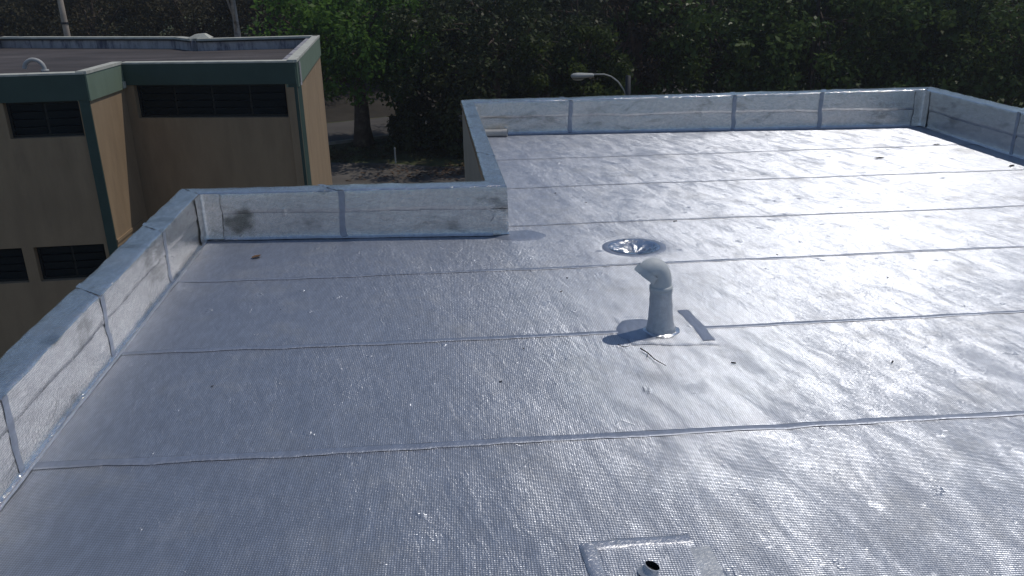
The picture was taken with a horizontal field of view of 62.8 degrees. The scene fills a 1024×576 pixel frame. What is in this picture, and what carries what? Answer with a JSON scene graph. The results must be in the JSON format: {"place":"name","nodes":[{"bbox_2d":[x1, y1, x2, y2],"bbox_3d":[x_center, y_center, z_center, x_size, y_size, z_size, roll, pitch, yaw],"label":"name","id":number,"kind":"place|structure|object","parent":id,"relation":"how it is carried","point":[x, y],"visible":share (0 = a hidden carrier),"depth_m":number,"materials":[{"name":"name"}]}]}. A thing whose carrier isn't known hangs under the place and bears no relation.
{"place":"outdoors","nodes":[
{"label":"outdoors","id":0,"kind":"place"},
{"bbox_2d":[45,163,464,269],"bbox_3d":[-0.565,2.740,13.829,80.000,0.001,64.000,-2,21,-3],"label":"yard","id":1,"kind":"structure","parent":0,"point":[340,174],"depth_m":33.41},
{"bbox_2d":[57,0,70,35],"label":"utility pole","id":2,"kind":"object","parent":1,"relation":"on","point":[64,22],"visible":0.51,"depth_m":23.96,"materials":[{"name":"grey metal"}]},
{"bbox_2d":[226,0,240,36],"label":"pale tree","id":3,"kind":"object","parent":1,"relation":"on","point":[234,14],"visible":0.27,"depth_m":28.00,"materials":[{"name":"grey plant"}]},
{"bbox_2d":[346,154,464,180],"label":"leaf litter","id":4,"kind":"object","parent":1,"relation":"on","point":[459,173],"visible":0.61,"depth_m":33.46,"materials":[{"name":"brown plant"}]},
{"bbox_2d":[7,0,792,36],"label":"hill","id":5,"kind":"structure","parent":0,"point":[225,20],"depth_m":95.10,"materials":[{"name":"green plant"}]},
{"bbox_2d":[327,72,848,141],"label":"road","id":6,"kind":"structure","parent":0,"point":[337,131],"depth_m":43.56,"materials":[{"name":"grey asphalt"}]},
{"bbox_2d":[323,27,888,122],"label":"earth bank","id":7,"kind":"structure","parent":0,"point":[338,110],"depth_m":48.44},
{"bbox_2d":[0,0,72,35],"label":"dry tree","id":8,"kind":"object","parent":7,"relation":"on","point":[15,12],"visible":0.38,"depth_m":41.91,"materials":[{"name":"green plant"}]},
{"bbox_2d":[0,0,173,35],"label":"dry tree","id":9,"kind":"object","parent":7,"relation":"on","point":[89,20],"visible":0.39,"depth_m":43.76,"materials":[{"name":"green plant"}]},
{"bbox_2d":[15,0,165,35],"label":"dry tree","id":10,"kind":"object","parent":7,"relation":"on","point":[99,11],"visible":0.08,"depth_m":51.20,"materials":[{"name":"green plant"}]},
{"bbox_2d":[98,0,249,35],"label":"dry tree","id":11,"kind":"object","parent":7,"relation":"on","point":[160,27],"visible":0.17,"depth_m":50.45,"materials":[{"name":"green plant"}]},
{"bbox_2d":[101,0,284,37],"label":"dry tree","id":12,"kind":"object","parent":7,"relation":"on","point":[196,9],"visible":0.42,"depth_m":44.89,"materials":[{"name":"green plant"}]},
{"bbox_2d":[213,0,303,36],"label":"dry tree","id":13,"kind":"object","parent":7,"relation":"on","point":[273,34],"visible":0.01,"depth_m":53.18,"materials":[{"name":"green plant"}]},
{"bbox_2d":[210,0,363,75],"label":"dry tree","id":14,"kind":"object","parent":7,"relation":"on","point":[254,19],"visible":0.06,"depth_m":46.21,"materials":[{"name":"green plant"}]},
{"bbox_2d":[329,75,1023,166],"bbox_3d":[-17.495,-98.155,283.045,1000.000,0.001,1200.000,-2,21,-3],"label":"ground","id":15,"kind":"structure","parent":0,"point":[401,156],"depth_m":36.47,"materials":[{"name":"brown soil"}]},
{"bbox_2d":[0,35,331,357],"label":"neighbour building","id":16,"kind":"structure","parent":15,"relation":"on","point":[109,145],"depth_m":15.79,"materials":[{"name":"beige paint"}]},
{"bbox_2d":[0,248,28,281],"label":"window","id":17,"kind":"structure","parent":16,"relation":"in","point":[5,276],"depth_m":15.35,"materials":[{"name":"black glass"}]},
{"bbox_2d":[22,58,48,71],"bbox_3d":[-9.756,-4.561,17.147,0.514,0.292,0.149,-2,21,-3],"label":"roof vent","id":18,"kind":"object","parent":16,"relation":"on","point":[38,61],"visible":0.97,"depth_m":17.11,"materials":[{"name":"white plastic"}]},
{"bbox_2d":[6,101,84,137],"bbox_3d":[-8.062,-2.942,14.567,1.242,0.615,0.085,-3,21,-6],"label":"window","id":19,"kind":"structure","parent":16,"relation":"in","point":[55,127],"depth_m":14.54,"materials":[{"name":"black glass"}]},
{"bbox_2d":[36,244,105,278],"bbox_3d":[-8.062,-0.509,15.476,1.222,0.660,0.085,-3,21,-6],"label":"window","id":20,"kind":"structure","parent":16,"relation":"in","point":[60,273],"depth_m":15.44,"materials":[{"name":"black glass"}]},
{"bbox_2d":[187,33,212,38],"bbox_3d":[-8.040,-6.498,21.610,0.580,0.108,0.400,-2,21,-3],"label":"cement lump","id":21,"kind":"object","parent":16,"relation":"on","point":[201,35],"visible":1,"depth_m":21.47,"materials":[{"name":"white concrete"}]},
{"bbox_2d":[136,84,287,116],"bbox_3d":[-5.705,-3.591,16.046,2.973,0.620,0.085,1,21,5],"label":"window","id":22,"kind":"structure","parent":16,"relation":"in","point":[264,99],"depth_m":16.02,"materials":[{"name":"black glass"}]},
{"bbox_2d":[243,0,475,146],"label":"broadleaf tree","id":23,"kind":"object","parent":15,"relation":"on","point":[356,59],"visible":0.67,"depth_m":34.99,"materials":[{"name":"green plant"}]},
{"bbox_2d":[329,138,463,162],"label":"verge grass","id":24,"kind":"structure","parent":15,"relation":"on","point":[364,151],"depth_m":37.06,"materials":[{"name":"green plant"}]},
{"bbox_2d":[384,98,440,152],"bbox_3d":[-4.406,-7.394,38.048,2.832,2.431,3.005,-2,21,-3],"label":"bush","id":25,"kind":"object","parent":15,"relation":"on","point":[409,118],"visible":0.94,"depth_m":37.43,"materials":[{"name":"green plant"}]},
{"bbox_2d":[404,49,461,125],"bbox_3d":[-3.771,-9.472,39.761,3.102,4.751,2.818,-2,21,-3],"label":"slim tree","id":26,"kind":"object","parent":15,"relation":"on","point":[426,85],"visible":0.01,"depth_m":39.42,"materials":[{"name":"green plant"}]},
{"bbox_2d":[420,90,473,157],"bbox_3d":[-2.483,-7.339,37.158,2.742,2.840,3.369,-17,26,-36],"label":"bush","id":27,"kind":"object","parent":15,"relation":"on","point":[455,147],"visible":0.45,"depth_m":36.55,"materials":[{"name":"green plant"}]},
{"bbox_2d":[365,0,538,121],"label":"broadleaf tree","id":28,"kind":"object","parent":15,"relation":"on","point":[434,96],"visible":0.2,"depth_m":38.77,"materials":[{"name":"green plant"}]},
{"bbox_2d":[382,0,622,145],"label":"broadleaf tree","id":29,"kind":"object","parent":15,"relation":"on","point":[494,39],"visible":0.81,"depth_m":34.13,"materials":[{"name":"green plant"}]},
{"bbox_2d":[0,87,1023,575],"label":"flat roof","id":30,"kind":"structure","parent":15,"relation":"on","point":[182,393],"depth_m":3.68,"materials":[{"name":"metal"}]},
{"bbox_2d":[485,129,507,136],"bbox_3d":[-0.167,-1.645,8.909,0.237,0.086,0.086,0,21,4],"label":"overflow pipe","id":31,"kind":"object","parent":30,"relation":"on","point":[496,132],"visible":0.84,"depth_m":8.88,"materials":[{"name":"white plastic"}]},
{"bbox_2d":[211,161,893,386],"bbox_3d":[1.389,-0.461,5.764,5.607,0.008,6.549,-2,21,-3],"label":"debris","id":32,"kind":"object","parent":30,"relation":"on","point":[673,221],"visible":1,"depth_m":4.47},
{"bbox_2d":[602,238,665,256],"bbox_3d":[0.767,-0.240,5.274,0.403,0.062,0.385,-2,21,-3],"label":"roof drain","id":33,"kind":"object","parent":30,"relation":"on","point":[633,247],"visible":1,"depth_m":5.31,"materials":[{"name":"metal"}]},
{"bbox_2d":[579,534,724,575],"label":"pipe stub","id":34,"kind":"object","parent":30,"relation":"on","point":[676,555],"visible":1,"depth_m":2.48,"materials":[{"name":"metal"}]},
{"bbox_2d":[640,348,665,365],"bbox_3d":[0.618,0.308,3.742,0.034,0.008,0.200,-10,22,-21],"label":"twig","id":35,"kind":"object","parent":30,"relation":"on","point":[651,356],"visible":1,"depth_m":3.75,"materials":[{"name":"brown wood"}]},
{"bbox_2d":[614,258,717,345],"bbox_3d":[0.715,0.023,3.998,0.448,0.378,0.434,-2,21,-3],"label":"vent pipe","id":36,"kind":"object","parent":30,"relation":"on","point":[660,323],"visible":1,"depth_m":3.95,"materials":[{"name":"metal"}]},
{"bbox_2d":[2,0,1023,46],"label":"wood","id":37,"kind":"object","parent":15,"relation":"on","point":[95,5],"depth_m":69.10,"materials":[{"name":"green plant"}]},
{"bbox_2d":[490,84,536,98],"bbox_3d":[-0.050,-7.693,37.808,3.769,3.024,3.284,-15,25,-32],"label":"bush","id":38,"kind":"object","parent":15,"relation":"on","point":[511,93],"visible":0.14,"depth_m":36.94,"materials":[{"name":"green plant"}]},
{"bbox_2d":[450,0,618,97],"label":"evergreen tree","id":39,"kind":"object","parent":15,"relation":"on","point":[560,36],"visible":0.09,"depth_m":41.33,"materials":[{"name":"green plant"}]},
{"bbox_2d":[328,83,805,144],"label":"kerb","id":40,"kind":"structure","parent":15,"relation":"on","point":[351,140],"depth_m":39.91,"materials":[{"name":"concrete"}]},
{"bbox_2d":[509,17,637,97],"bbox_3d":[2.655,-7.973,34.031,4.692,5.734,4.982,8,22,23],"label":"feathery tree","id":41,"kind":"object","parent":15,"relation":"on","point":[609,86],"visible":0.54,"depth_m":33.36,"materials":[{"name":"green plant"}]},
{"bbox_2d":[496,0,659,96],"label":"evergreen tree","id":42,"kind":"object","parent":15,"relation":"on","point":[566,11],"visible":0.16,"depth_m":44.03,"materials":[{"name":"green plant"}]},
{"bbox_2d":[571,73,630,94],"bbox_3d":[2.970,-5.052,28.247,2.009,4.319,0.295,-2,21,-3],"label":"street lamp","id":43,"kind":"object","parent":15,"relation":"on","point":[582,76],"visible":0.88,"depth_m":27.52,"materials":[{"name":"grey metal"}]},
{"bbox_2d":[545,0,679,70],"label":"tree","id":44,"kind":"object","parent":15,"relation":"on","point":[580,2],"visible":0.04,"depth_m":47.34,"materials":[{"name":"green plant"}]},
{"bbox_2d":[574,0,700,94],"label":"vine tree","id":45,"kind":"object","parent":15,"relation":"on","point":[634,45],"visible":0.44,"depth_m":36.66,"materials":[{"name":"green plant"}]},
{"bbox_2d":[601,0,810,94],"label":"glossy tree","id":46,"kind":"object","parent":15,"relation":"on","point":[684,48],"visible":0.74,"depth_m":35.69,"materials":[{"name":"green plant"}]},
{"bbox_2d":[652,0,806,92],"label":"tree","id":47,"kind":"object","parent":15,"relation":"on","point":[714,47],"visible":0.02,"depth_m":41.88,"materials":[{"name":"green plant"}]},
{"bbox_2d":[709,0,865,89],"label":"tree","id":48,"kind":"object","parent":15,"relation":"on","point":[831,17],"visible":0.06,"depth_m":41.20,"materials":[{"name":"green plant"}]},
{"bbox_2d":[710,0,940,92],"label":"glossy tree","id":49,"kind":"object","parent":15,"relation":"on","point":[796,35],"visible":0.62,"depth_m":34.79,"materials":[{"name":"green plant"}]},
{"bbox_2d":[796,0,1023,103],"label":"glossy tree","id":50,"kind":"object","parent":15,"relation":"on","point":[962,59],"visible":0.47,"depth_m":34.71,"materials":[{"name":"green plant"}]},
{"bbox_2d":[825,2,1001,79],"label":"tree","id":51,"kind":"object","parent":15,"relation":"on","point":[839,30],"visible":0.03,"depth_m":40.77,"materials":[{"name":"green plant"}]},
{"bbox_2d":[900,0,1023,107],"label":"glossy tree","id":52,"kind":"object","parent":15,"relation":"on","point":[1017,33],"visible":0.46,"depth_m":34.71,"materials":[{"name":"green plant"}]},
{"bbox_2d":[933,0,1023,99],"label":"tree","id":53,"kind":"object","parent":15,"relation":"on","point":[1000,32],"visible":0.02,"depth_m":41.38,"materials":[{"name":"green plant"}]}
]}

